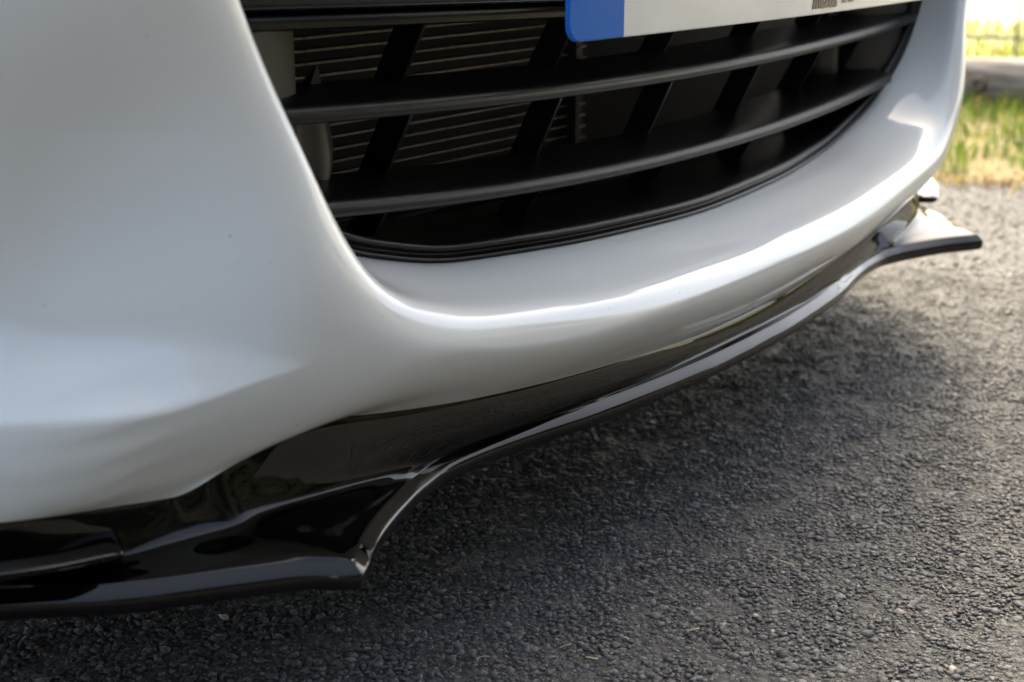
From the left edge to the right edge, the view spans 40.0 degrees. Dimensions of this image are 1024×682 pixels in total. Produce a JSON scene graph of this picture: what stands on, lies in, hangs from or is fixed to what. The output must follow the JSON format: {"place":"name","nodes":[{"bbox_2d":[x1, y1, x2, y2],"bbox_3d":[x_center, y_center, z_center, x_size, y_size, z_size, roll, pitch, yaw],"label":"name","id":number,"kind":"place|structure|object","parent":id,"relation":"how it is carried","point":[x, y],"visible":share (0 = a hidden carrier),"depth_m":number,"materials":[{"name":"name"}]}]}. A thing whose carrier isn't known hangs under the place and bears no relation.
{"place":"outdoors","nodes":[
{"label":"outdoors","id":0,"kind":"place"},
{"bbox_2d":[0,181,1023,681],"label":"asphalt ground","id":1,"kind":"structure","parent":0,"point":[714,658],"depth_m":0.94,"materials":[{"name":"stone"}]},
{"bbox_2d":[0,0,982,620],"bbox_3d":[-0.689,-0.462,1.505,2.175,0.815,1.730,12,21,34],"label":"car","id":2,"kind":"object","parent":1,"relation":"on","point":[310,294],"visible":1,"depth_m":0.72,"materials":[{"name":"white paint"}]},
{"bbox_2d":[966,0,1023,56],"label":"wire fence","id":3,"kind":"object","parent":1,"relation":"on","point":[1016,37],"visible":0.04,"depth_m":3.45,"materials":[{"name":"grey"}]},
{"bbox_2d":[932,107,1023,184],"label":"grass verge","id":4,"kind":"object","parent":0,"point":[988,168],"depth_m":2.36,"materials":[{"name":"plant"}]},
{"bbox_2d":[934,165,1023,194],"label":"dead grass","id":5,"kind":"structure","parent":4,"relation":"on","point":[960,181],"depth_m":2.23,"materials":[{"name":"beige plant"}]},
{"bbox_2d":[963,57,1023,107],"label":"timber log","id":6,"kind":"object","parent":4,"relation":"on","point":[989,76],"visible":0.06,"depth_m":3.00,"materials":[{"name":"grey wood"}]},
{"bbox_2d":[955,86,1023,144],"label":"long grass","id":7,"kind":"structure","parent":0,"point":[975,113],"depth_m":2.78,"materials":[{"name":"green plant"}]},
{"bbox_2d":[963,88,1023,111],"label":"grass","id":8,"kind":"structure","parent":0,"point":[981,97],"depth_m":2.98,"materials":[{"name":"green plant"}]},
{"bbox_2d":[965,0,1023,57],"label":"field","id":9,"kind":"structure","parent":0,"point":[1001,7],"depth_m":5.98,"materials":[{"name":"plant"}]}
]}

